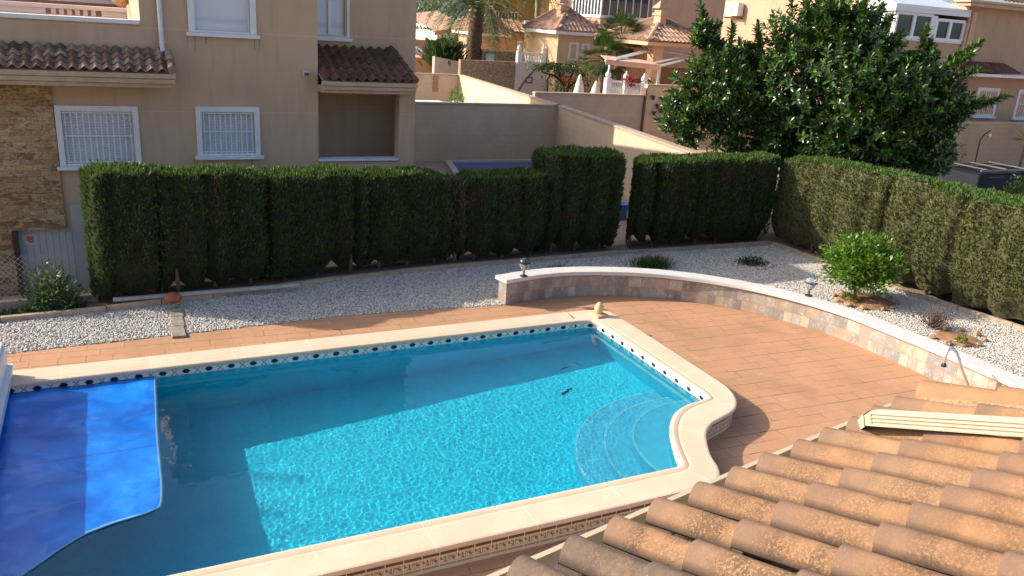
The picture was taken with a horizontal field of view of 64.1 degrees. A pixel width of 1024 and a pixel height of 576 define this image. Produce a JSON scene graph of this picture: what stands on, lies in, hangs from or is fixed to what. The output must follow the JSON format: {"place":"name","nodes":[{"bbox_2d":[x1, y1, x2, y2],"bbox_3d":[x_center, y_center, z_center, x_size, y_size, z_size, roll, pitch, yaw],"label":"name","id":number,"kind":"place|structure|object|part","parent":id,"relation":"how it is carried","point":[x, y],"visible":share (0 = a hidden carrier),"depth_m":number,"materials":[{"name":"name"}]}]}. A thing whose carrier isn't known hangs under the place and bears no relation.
{"place":"outdoors","nodes":[
{"label":"outdoors","id":0,"kind":"place"},
{"bbox_2d":[416,24,429,29],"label":"hedge bush","id":1,"kind":"object","parent":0,"point":[420,26],"visible":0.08,"depth_m":70.44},
{"bbox_2d":[415,46,431,72],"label":"outhouse","id":2,"kind":"structure","parent":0,"point":[424,68],"depth_m":45.98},
{"bbox_2d":[415,39,462,54],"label":"garden wall","id":3,"kind":"structure","parent":0,"point":[420,43],"depth_m":52.66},
{"bbox_2d":[417,1,466,15],"bbox_3d":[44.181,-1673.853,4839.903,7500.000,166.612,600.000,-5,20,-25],"label":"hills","id":4,"kind":"structure","parent":0,"point":[441,7],"depth_m":4477.58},
{"bbox_2d":[6,296,934,575],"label":"pool deck","id":5,"kind":"structure","parent":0,"point":[786,382],"depth_m":11.94,"materials":[{"name":"tile"}]},
{"bbox_2d":[10,310,736,575],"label":"swimming pool","id":6,"kind":"structure","parent":5,"relation":"in","point":[422,547],"depth_m":8.44,"materials":[{"name":"stone"}]},
{"bbox_2d":[0,342,12,435],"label":"cover housing","id":7,"kind":"object","parent":6,"relation":"on","point":[6,372],"visible":1,"depth_m":9.09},
{"bbox_2d":[24,328,700,575],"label":"pool water","id":8,"kind":"structure","parent":6,"relation":"in","point":[260,460],"depth_m":8.99,"materials":[{"name":"liquid"}]},
{"bbox_2d":[0,376,163,575],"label":"pool cover","id":9,"kind":"object","parent":8,"relation":"on","point":[77,462],"visible":1,"depth_m":8.10,"materials":[{"name":"plastic"}]},
{"bbox_2d":[589,302,607,318],"bbox_3d":[1.368,0.327,12.852,0.224,0.231,0.224,-9,22,-35],"label":"stone finial","id":10,"kind":"object","parent":6,"relation":"on","point":[598,313],"visible":1,"depth_m":12.81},
{"bbox_2d":[495,266,1023,389],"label":"curved wall","id":11,"kind":"structure","parent":5,"relation":"on","point":[918,353],"depth_m":13.90,"materials":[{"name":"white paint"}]},
{"bbox_2d":[519,257,530,276],"bbox_3d":[0.208,-0.356,13.829,0.208,0.326,0.208,-5,20,-25],"label":"garden lamp","id":12,"kind":"object","parent":11,"relation":"on","point":[524,263],"visible":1,"depth_m":13.75,"materials":[{"name":"metal"}]},
{"bbox_2d":[805,277,816,296],"bbox_3d":[5.040,-0.023,13.827,0.208,0.326,0.208,-5,20,-25],"label":"garden lamp","id":13,"kind":"object","parent":11,"relation":"on","point":[810,283],"visible":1,"depth_m":13.75,"materials":[{"name":"metal"}]},
{"bbox_2d":[941,347,969,385],"bbox_3d":[6.091,1.242,11.114,0.666,0.917,0.113,2,18,-5],"label":"garden shower","id":14,"kind":"object","parent":5,"relation":"on","point":[943,364],"visible":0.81,"depth_m":10.99,"materials":[{"name":"silver metal"}]},
{"bbox_2d":[451,0,548,56],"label":"ochre house","id":15,"kind":"structure","parent":0,"point":[526,13],"depth_m":55.48,"materials":[{"name":"orange paint"}]},
{"bbox_2d":[495,10,517,19],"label":"window","id":16,"kind":"structure","parent":15,"relation":"in","point":[512,12],"depth_m":57.19,"materials":[{"name":"white metal"}]},
{"bbox_2d":[0,232,1023,325],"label":"garden soil","id":17,"kind":"structure","parent":0,"point":[910,285],"depth_m":15.86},
{"bbox_2d":[0,300,86,315],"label":"ground cover","id":18,"kind":"object","parent":17,"relation":"on","point":[13,311],"visible":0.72,"depth_m":12.07,"materials":[{"name":"green plant"}]},
{"bbox_2d":[0,293,97,309],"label":"fence footing","id":19,"kind":"object","parent":17,"relation":"on","point":[12,303],"visible":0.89,"depth_m":12.34,"materials":[{"name":"concrete"}]},
{"bbox_2d":[18,255,91,311],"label":"leafy shrub","id":20,"kind":"object","parent":17,"relation":"on","point":[64,294],"visible":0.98,"depth_m":12.19,"materials":[{"name":"green plant"}]},
{"bbox_2d":[0,252,118,299],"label":"wire fence","id":21,"kind":"object","parent":17,"relation":"on","point":[115,294],"visible":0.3,"depth_m":12.38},
{"bbox_2d":[77,158,162,300],"bbox_3d":[-6.038,-0.862,12.714,1.134,2.284,1.106,-5,20,-25],"label":"hedge","id":22,"kind":"object","parent":17,"relation":"on","point":[119,211],"visible":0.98,"depth_m":12.36,"materials":[{"name":"plant"}]},
{"bbox_2d":[146,161,270,291],"bbox_3d":[-4.942,-0.995,13.430,1.922,2.233,1.078,-10,23,-37],"label":"hedge","id":23,"kind":"object","parent":17,"relation":"on","point":[212,223],"visible":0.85,"depth_m":13.10,"materials":[{"name":"plant"}]},
{"bbox_2d":[258,161,370,281],"bbox_3d":[-3.495,-1.166,14.479,2.054,2.089,1.089,-8,22,-33],"label":"hedge","id":24,"kind":"object","parent":17,"relation":"on","point":[317,217],"visible":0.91,"depth_m":14.11,"materials":[{"name":"plant"}]},
{"bbox_2d":[0,241,771,322],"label":"garden kerb","id":25,"kind":"structure","parent":17,"relation":"on","point":[99,309],"depth_m":14.71,"materials":[{"name":"concrete"}]},
{"bbox_2d":[164,292,181,303],"bbox_3d":[-5.239,0.148,12.643,0.260,0.175,0.260,-5,20,-25],"label":"terracotta ball","id":26,"kind":"object","parent":25,"relation":"on","point":[173,297],"visible":1,"depth_m":12.56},
{"bbox_2d":[113,283,299,301],"bbox_3d":[-4.838,0.061,13.143,2.840,0.050,0.070,-5,20,-26],"label":"stone strip","id":27,"kind":"object","parent":25,"relation":"on","point":[189,293],"visible":1,"depth_m":13.12,"materials":[{"name":"stone"}]},
{"bbox_2d":[359,162,454,269],"bbox_3d":[-2.004,-1.355,15.405,1.884,2.062,1.164,-5,20,-25],"label":"hedge","id":28,"kind":"object","parent":17,"relation":"on","point":[411,214],"visible":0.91,"depth_m":15.04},
{"bbox_2d":[444,174,468,263],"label":"hedge","id":29,"kind":"object","parent":17,"relation":"on","point":[458,223],"visible":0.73,"depth_m":15.58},
{"bbox_2d":[455,165,552,260],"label":"hedge","id":30,"kind":"object","parent":17,"relation":"on","point":[506,210],"visible":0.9,"depth_m":16.03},
{"bbox_2d":[530,144,626,253],"bbox_3d":[1.337,-1.865,17.232,2.016,2.323,1.342,-5,20,-25],"label":"hedge","id":31,"kind":"object","parent":17,"relation":"on","point":[587,187],"visible":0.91,"depth_m":16.76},
{"bbox_2d":[625,150,780,248],"bbox_3d":[4.254,-2.041,18.575,4.104,2.196,1.326,-5,20,-25],"label":"hedge","id":32,"kind":"object","parent":17,"relation":"on","point":[679,197],"visible":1,"depth_m":18.05,"materials":[{"name":"plant"}]},
{"bbox_2d":[771,154,915,258],"bbox_3d":[7.184,-1.749,18.069,1.227,2.341,3.249,-5,20,-25],"label":"hedge","id":33,"kind":"object","parent":17,"relation":"on","point":[822,200],"visible":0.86,"depth_m":17.76,"materials":[{"name":"plant"}]},
{"bbox_2d":[772,242,1023,330],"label":"garden kerb","id":34,"kind":"structure","parent":17,"relation":"on","point":[937,301],"depth_m":15.43,"materials":[{"name":"concrete"}]},
{"bbox_2d":[880,172,978,296],"bbox_3d":[8.188,-1.058,16.166,1.263,2.349,1.712,-5,20,-25],"label":"hedge","id":35,"kind":"object","parent":17,"relation":"on","point":[914,210],"visible":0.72,"depth_m":15.85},
{"bbox_2d":[932,187,1023,320],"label":"hedge","id":36,"kind":"object","parent":17,"relation":"on","point":[979,260],"visible":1,"depth_m":14.66,"materials":[{"name":"plant"}]},
{"bbox_2d":[0,245,1023,377],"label":"gravel","id":37,"kind":"structure","parent":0,"point":[730,270],"depth_m":13.83,"materials":[{"name":"gravel"}]},
{"bbox_2d":[169,307,185,338],"bbox_3d":[-4.954,0.513,12.107,0.204,0.055,1.229,-4,20,-23],"label":"concrete strip","id":38,"kind":"object","parent":37,"relation":"on","point":[177,329],"visible":1,"depth_m":12.02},
{"bbox_2d":[534,263,582,268],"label":"spiky shrub","id":39,"kind":"object","parent":37,"relation":"on","point":[559,265],"visible":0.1,"depth_m":15.69,"materials":[{"name":"green plant"}]},
{"bbox_2d":[619,251,681,269],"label":"spiky shrub","id":40,"kind":"object","parent":37,"relation":"on","point":[657,262],"visible":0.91,"depth_m":16.34,"materials":[{"name":"green plant"}]},
{"bbox_2d":[733,254,767,266],"bbox_3d":[5.083,-0.577,17.264,0.772,0.261,0.651,-5,20,-25],"label":"round planting","id":41,"kind":"object","parent":37,"relation":"on","point":[748,261],"visible":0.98,"depth_m":17.18,"materials":[{"name":"green plant"}]},
{"bbox_2d":[845,302,853,307],"bbox_3d":[6.154,0.305,14.923,0.151,0.101,0.115,9,19,14],"label":"edging stone","id":42,"kind":"object","parent":37,"relation":"on","point":[849,304],"visible":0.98,"depth_m":14.89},
{"bbox_2d":[859,305,866,310],"bbox_3d":[6.361,0.359,14.821,0.122,0.098,0.130,-8,22,-33],"label":"edging stone","id":43,"kind":"object","parent":37,"relation":"on","point":[862,307],"visible":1,"depth_m":14.78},
{"bbox_2d":[835,292,896,311],"bbox_3d":[6.611,0.238,15.312,1.240,0.080,1.240,-5,20,-25],"label":"earth patch","id":44,"kind":"object","parent":37,"relation":"on","point":[872,302],"visible":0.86,"depth_m":15.19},
{"bbox_2d":[840,291,859,301],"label":"weed","id":45,"kind":"object","parent":44,"relation":"on","point":[852,295],"visible":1,"depth_m":15.13,"materials":[{"name":"green plant"}]},
{"bbox_2d":[815,229,911,298],"bbox_3d":[6.502,-0.426,15.170,1.728,1.415,1.714,-5,20,-25],"label":"citrus tree","id":46,"kind":"object","parent":44,"relation":"on","point":[870,266],"visible":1,"depth_m":14.93,"materials":[{"name":"green plant"}]},
{"bbox_2d":[928,335,936,339],"bbox_3d":[6.988,0.819,13.588,0.144,0.063,0.133,-4,20,-24],"label":"edging stone","id":47,"kind":"object","parent":37,"relation":"on","point":[934,337],"visible":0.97,"depth_m":13.55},
{"bbox_2d":[913,305,959,329],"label":"dry shrub","id":48,"kind":"object","parent":37,"relation":"on","point":[935,322],"visible":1,"depth_m":14.04,"materials":[{"name":"brown plant"}]},
{"bbox_2d":[944,340,951,345],"bbox_3d":[7.116,0.900,13.359,0.143,0.085,0.114,-11,24,-39],"label":"edging stone","id":49,"kind":"object","parent":37,"relation":"on","point":[948,342],"visible":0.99,"depth_m":13.32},
{"bbox_2d":[934,331,983,347],"bbox_3d":[7.452,0.848,13.662,0.920,0.065,0.920,-5,20,-25],"label":"earth patch","id":50,"kind":"object","parent":37,"relation":"on","point":[943,336],"visible":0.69,"depth_m":13.64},
{"bbox_2d":[954,334,968,344],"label":"weed","id":51,"kind":"object","parent":50,"relation":"on","point":[959,337],"visible":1,"depth_m":13.36,"materials":[{"name":"green plant"}]},
{"bbox_2d":[973,330,981,336],"bbox_3d":[7.884,0.773,13.863,0.120,0.125,0.116,7,19,11],"label":"edging stone","id":52,"kind":"object","parent":37,"relation":"on","point":[977,333],"visible":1,"depth_m":13.82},
{"bbox_2d":[323,143,778,269],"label":"neighbour ground","id":53,"kind":"structure","parent":0,"point":[441,167],"depth_m":19.21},
{"bbox_2d":[0,0,418,296],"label":"beige house","id":54,"kind":"structure","parent":53,"relation":"on","point":[257,84],"depth_m":15.58,"materials":[{"name":"paint"}]},
{"bbox_2d":[12,228,78,294],"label":"door","id":55,"kind":"structure","parent":54,"relation":"in","point":[39,243],"depth_m":15.43,"materials":[{"name":"grey metal"}]},
{"bbox_2d":[1,0,124,16],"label":"slatted screen","id":56,"kind":"object","parent":54,"relation":"attached to","point":[105,3],"depth_m":22.37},
{"bbox_2d":[54,105,141,170],"bbox_3d":[-7.633,-2.778,15.136,1.470,1.169,0.200,-5,20,-25],"label":"window","id":57,"kind":"structure","parent":54,"relation":"in","point":[104,133],"depth_m":15.15,"materials":[{"name":"white metal"}]},
{"bbox_2d":[112,0,128,7],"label":"straw lampshade","id":58,"kind":"object","parent":54,"relation":"hanging from","point":[121,3],"visible":0.95,"depth_m":19.18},
{"bbox_2d":[186,0,259,38],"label":"window","id":59,"kind":"structure","parent":54,"relation":"in","point":[225,17],"depth_m":15.49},
{"bbox_2d":[195,106,263,159],"bbox_3d":[-5.571,-3.046,16.088,1.291,1.017,0.200,-5,20,-25],"label":"window","id":60,"kind":"structure","parent":54,"relation":"in","point":[223,133],"depth_m":16.13,"materials":[{"name":"white metal"}]},
{"bbox_2d":[317,0,352,41],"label":"window","id":61,"kind":"structure","parent":54,"relation":"in","point":[330,13],"depth_m":17.59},
{"bbox_2d":[416,21,431,29],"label":"white villa","id":62,"kind":"object","parent":53,"relation":"on","point":[418,23],"depth_m":92.80,"materials":[{"name":"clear paint"}]},
{"bbox_2d":[416,1,452,22],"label":"tree","id":63,"kind":"object","parent":53,"relation":"on","point":[425,9],"visible":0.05,"depth_m":95.29,"materials":[{"name":"green plant"}]},
{"bbox_2d":[416,10,457,39],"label":"white villa","id":64,"kind":"object","parent":53,"relation":"on","point":[421,33],"visible":0.05,"depth_m":63.08,"materials":[{"name":"tile"}]},
{"bbox_2d":[415,73,460,101],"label":"garden wall","id":65,"kind":"structure","parent":53,"relation":"on","point":[446,85],"depth_m":39.19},
{"bbox_2d":[433,76,438,91],"bbox_3d":[-3.647,-9.760,39.088,0.280,0.740,0.026,-5,20,-25],"label":"wall niche","id":66,"kind":"object","parent":65,"relation":"attached to","point":[435,82],"depth_m":39.07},
{"bbox_2d":[415,100,468,102],"bbox_3d":[-3.054,-8.068,37.333,4.993,0.841,1.100,-5,20,-25],"label":"raised bed","id":67,"kind":"object","parent":53,"relation":"on","point":[429,101],"visible":0.11,"depth_m":37.06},
{"bbox_2d":[448,87,465,101],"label":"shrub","id":68,"kind":"object","parent":67,"relation":"on","point":[457,90],"visible":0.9,"depth_m":36.81,"materials":[{"name":"green plant"}]},
{"bbox_2d":[416,35,469,66],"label":"spiny bush","id":69,"kind":"object","parent":53,"relation":"on","point":[443,47],"visible":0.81,"depth_m":43.75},
{"bbox_2d":[432,56,458,73],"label":"sloping wall","id":70,"kind":"structure","parent":53,"relation":"on","point":[440,65],"depth_m":43.44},
{"bbox_2d":[416,0,543,59],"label":"date palm","id":71,"kind":"object","parent":53,"relation":"on","point":[480,11],"visible":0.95,"depth_m":45.07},
{"bbox_2d":[413,102,557,161],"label":"garden wall","id":72,"kind":"structure","parent":53,"relation":"on","point":[443,131],"depth_m":27.36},
{"bbox_2d":[458,59,516,89],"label":"garden wall","id":73,"kind":"structure","parent":53,"relation":"on","point":[501,73],"depth_m":43.08,"materials":[{"name":"stone"}]},
{"bbox_2d":[445,159,531,174],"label":"neighbour pool","id":74,"kind":"structure","parent":53,"relation":"in","point":[453,166],"depth_m":26.80,"materials":[{"name":"blue liquid"}]},
{"bbox_2d":[480,49,515,61],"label":"garden wall","id":75,"kind":"structure","parent":53,"relation":"on","point":[507,55],"depth_m":46.17,"materials":[{"name":"stone"}]},
{"bbox_2d":[501,0,556,18],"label":"slim palm","id":76,"kind":"object","parent":53,"relation":"on","point":[537,11],"visible":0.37,"depth_m":48.13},
{"bbox_2d":[514,63,546,95],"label":"garden wall","id":77,"kind":"structure","parent":53,"relation":"on","point":[534,81],"depth_m":44.06,"materials":[{"name":"concrete"}]},
{"bbox_2d":[516,44,546,63],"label":"balustrade","id":78,"kind":"object","parent":77,"relation":"on","point":[520,57],"visible":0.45,"depth_m":43.83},
{"bbox_2d":[517,57,593,91],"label":"bougainvillea","id":79,"kind":"object","parent":53,"relation":"on","point":[548,66],"visible":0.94,"depth_m":41.91,"materials":[{"name":"green plant"}]},
{"bbox_2d":[574,74,583,92],"bbox_3d":[3.014,-8.520,37.367,0.520,2.467,0.495,-5,20,-25],"label":"closed parasol","id":80,"kind":"object","parent":53,"relation":"on","point":[579,87],"visible":0.45,"depth_m":37.01,"materials":[{"name":"fabric"}]},
{"bbox_2d":[458,75,702,236],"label":"garden wall","id":81,"kind":"structure","parent":53,"relation":"on","point":[576,127],"depth_m":25.92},
{"bbox_2d":[532,91,644,130],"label":"garden wall","id":82,"kind":"structure","parent":53,"relation":"on","point":[624,109],"depth_m":33.37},
{"bbox_2d":[591,81,599,92],"bbox_3d":[3.848,-8.587,38.239,0.520,2.158,0.495,-5,20,-25],"label":"closed parasol","id":83,"kind":"object","parent":53,"relation":"on","point":[595,88],"visible":0.45,"depth_m":37.88,"materials":[{"name":"fabric"}]},
{"bbox_2d":[578,31,629,92],"bbox_3d":[4.377,-10.233,39.712,2.496,4.345,2.249,15,21,31],"label":"fan palm","id":84,"kind":"object","parent":53,"relation":"on","point":[603,40],"visible":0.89,"depth_m":39.15,"materials":[{"name":"green plant"}]},
{"bbox_2d":[595,7,644,93],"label":"fan palm","id":85,"kind":"object","parent":53,"relation":"on","point":[623,18],"visible":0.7,"depth_m":40.30,"materials":[{"name":"green plant"}]},
{"bbox_2d":[522,0,725,92],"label":"gallery house","id":86,"kind":"structure","parent":53,"relation":"on","point":[567,32],"depth_m":45.21,"materials":[{"name":"paint"}]},
{"bbox_2d":[567,42,578,60],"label":"window","id":87,"kind":"structure","parent":86,"relation":"in","point":[574,43],"depth_m":43.50,"materials":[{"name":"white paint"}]},
{"bbox_2d":[580,43,589,62],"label":"window","id":88,"kind":"structure","parent":86,"relation":"in","point":[583,44],"depth_m":43.77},
{"bbox_2d":[572,0,602,17],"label":"window","id":89,"kind":"structure","parent":86,"relation":"in","point":[587,8],"depth_m":46.36,"materials":[{"name":"white metal"}]},
{"bbox_2d":[600,0,649,20],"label":"window","id":90,"kind":"structure","parent":86,"relation":"in","point":[641,7],"depth_m":45.95,"materials":[{"name":"white metal"}]},
{"bbox_2d":[619,201,628,219],"bbox_3d":[2.711,-1.955,20.701,0.480,0.400,0.480,-5,20,-25],"label":"blue tub","id":91,"kind":"object","parent":53,"relation":"on","point":[624,210],"visible":0.34,"depth_m":20.54,"materials":[{"name":"plastic"}]},
{"bbox_2d":[603,69,647,93],"bbox_3d":[4.820,-8.618,34.770,1.859,1.251,0.335,7,18,9],"label":"balustrade","id":92,"kind":"object","parent":53,"relation":"on","point":[621,87],"visible":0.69,"depth_m":34.73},
{"bbox_2d":[621,75,654,86],"bbox_3d":[5.402,-8.783,34.810,1.793,0.543,0.727,-5,20,-25],"label":"flower planter","id":93,"kind":"object","parent":92,"relation":"attached to","point":[632,79],"visible":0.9,"depth_m":34.60,"materials":[{"name":"red plant"}]},
{"bbox_2d":[601,49,697,83],"bbox_3d":[6.438,-9.341,38.455,2.093,3.708,7.613,16,22,32],"label":"pergola","id":94,"kind":"object","parent":53,"relation":"on","point":[624,60],"visible":0.76,"depth_m":36.39,"materials":[{"name":"wood"}]},
{"bbox_2d":[594,0,710,88],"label":"tiled pavilion","id":95,"kind":"structure","parent":53,"relation":"on","point":[658,32],"depth_m":39.75,"materials":[{"name":"tile"}]},
{"bbox_2d":[640,84,729,142],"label":"garden wall","id":96,"kind":"structure","parent":53,"relation":"on","point":[649,125],"depth_m":34.34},
{"bbox_2d":[653,0,1014,177],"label":"rubber tree","id":97,"kind":"object","parent":53,"relation":"on","point":[885,84],"visible":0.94,"depth_m":19.50,"materials":[{"name":"green plant"}]},
{"bbox_2d":[955,142,969,165],"bbox_3d":[16.576,-4.596,30.250,1.363,1.542,0.376,-5,20,-25],"label":"thin sapling","id":98,"kind":"object","parent":53,"relation":"on","point":[961,153],"visible":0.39,"depth_m":30.07,"materials":[{"name":"green plant"}]},
{"bbox_2d":[936,161,1023,193],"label":"parked car","id":99,"kind":"object","parent":53,"relation":"on","point":[986,177],"visible":0.34,"depth_m":24.73,"materials":[{"name":"paint"}]},
{"bbox_3d":[15.034,-3.159,24.752,1.980,0.420,0.160,-5,20,-25],"label":"side window","id":100,"kind":"part","parent":99,"relation":"part of","materials":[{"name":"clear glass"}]},
{"bbox_2d":[973,130,991,165],"bbox_3d":[17.250,-4.520,30.264,0.593,2.632,0.095,-5,20,-25],"label":"lamp pole","id":101,"kind":"object","parent":53,"relation":"on","point":[990,135],"visible":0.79,"depth_m":29.95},
{"bbox_2d":[999,174,1023,195],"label":"round bush","id":102,"kind":"object","parent":53,"relation":"on","point":[1014,190],"visible":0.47,"depth_m":21.39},
{"bbox_2d":[1013,128,1023,166],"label":"spiky plant","id":103,"kind":"object","parent":53,"relation":"on","point":[1022,155],"visible":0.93,"depth_m":31.18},
{"bbox_2d":[417,0,1023,4],"label":"sky","id":104,"kind":"structure","parent":0,"point":[949,1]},
{"bbox_2d":[486,380,1023,575],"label":"tiled porch roof","id":105,"kind":"structure","parent":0,"point":[928,480],"depth_m":3.06,"materials":[{"name":"tile"}]},
{"bbox_2d":[720,0,1023,145],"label":"peach house","id":106,"kind":"structure","parent":0,"point":[999,28],"depth_m":31.09,"materials":[{"name":"paint"}]},
{"bbox_2d":[724,2,743,18],"bbox_3d":[9.666,-12.063,35.578,0.390,0.650,0.840,-5,20,-25],"label":"air conditioner","id":107,"kind":"object","parent":106,"relation":"attached to","point":[733,9],"visible":1,"depth_m":35.34,"materials":[{"name":"metal"}]},
{"bbox_2d":[865,10,898,34],"bbox_3d":[13.073,-9.507,29.387,0.088,0.891,1.762,-5,20,-25],"label":"window","id":108,"kind":"structure","parent":106,"relation":"in","point":[886,14],"depth_m":28.73,"materials":[{"name":"white metal"}]},
{"bbox_2d":[890,11,934,40],"bbox_3d":[14.257,-9.308,29.117,2.007,0.946,0.128,-5,20,-25],"label":"window","id":109,"kind":"structure","parent":106,"relation":"in","point":[914,21],"depth_m":29.10,"materials":[{"name":"white metal"}]},
{"bbox_2d":[933,18,966,43],"bbox_3d":[16.000,-9.406,29.969,1.657,0.826,0.128,-5,20,-25],"label":"window","id":110,"kind":"structure","parent":106,"relation":"in","point":[949,30],"depth_m":29.95,"materials":[{"name":"white metal"}]},
{"bbox_2d":[970,87,1000,118],"bbox_3d":[18.544,-7.245,32.029,1.406,1.170,0.200,-5,20,-25],"label":"window","id":111,"kind":"structure","parent":106,"relation":"in","point":[980,89],"depth_m":32.02,"materials":[{"name":"white glass"}]},
{"bbox_2d":[1010,89,1023,119],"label":"window","id":112,"kind":"structure","parent":106,"relation":"in","point":[1021,91],"depth_m":32.91,"materials":[{"name":"white metal"}]},
{"bbox_2d":[861,121,1023,173],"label":"garden wall","id":113,"kind":"structure","parent":0,"point":[999,145],"depth_m":31.39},
{"bbox_3d":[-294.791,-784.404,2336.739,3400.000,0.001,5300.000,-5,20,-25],"label":"ground","id":114,"kind":"structure","parent":0,"visible":0},
{"bbox_2d":[417,0,450,15],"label":"tree","id":115,"kind":"object","parent":114,"relation":"on","point":[419,9],"visible":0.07,"depth_m":139.60,"materials":[{"name":"green plant"}]},
{"bbox_2d":[417,0,467,17],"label":"tree","id":116,"kind":"object","parent":114,"relation":"on","point":[436,3],"visible":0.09,"depth_m":150.92,"materials":[{"name":"green plant"}]}
]}

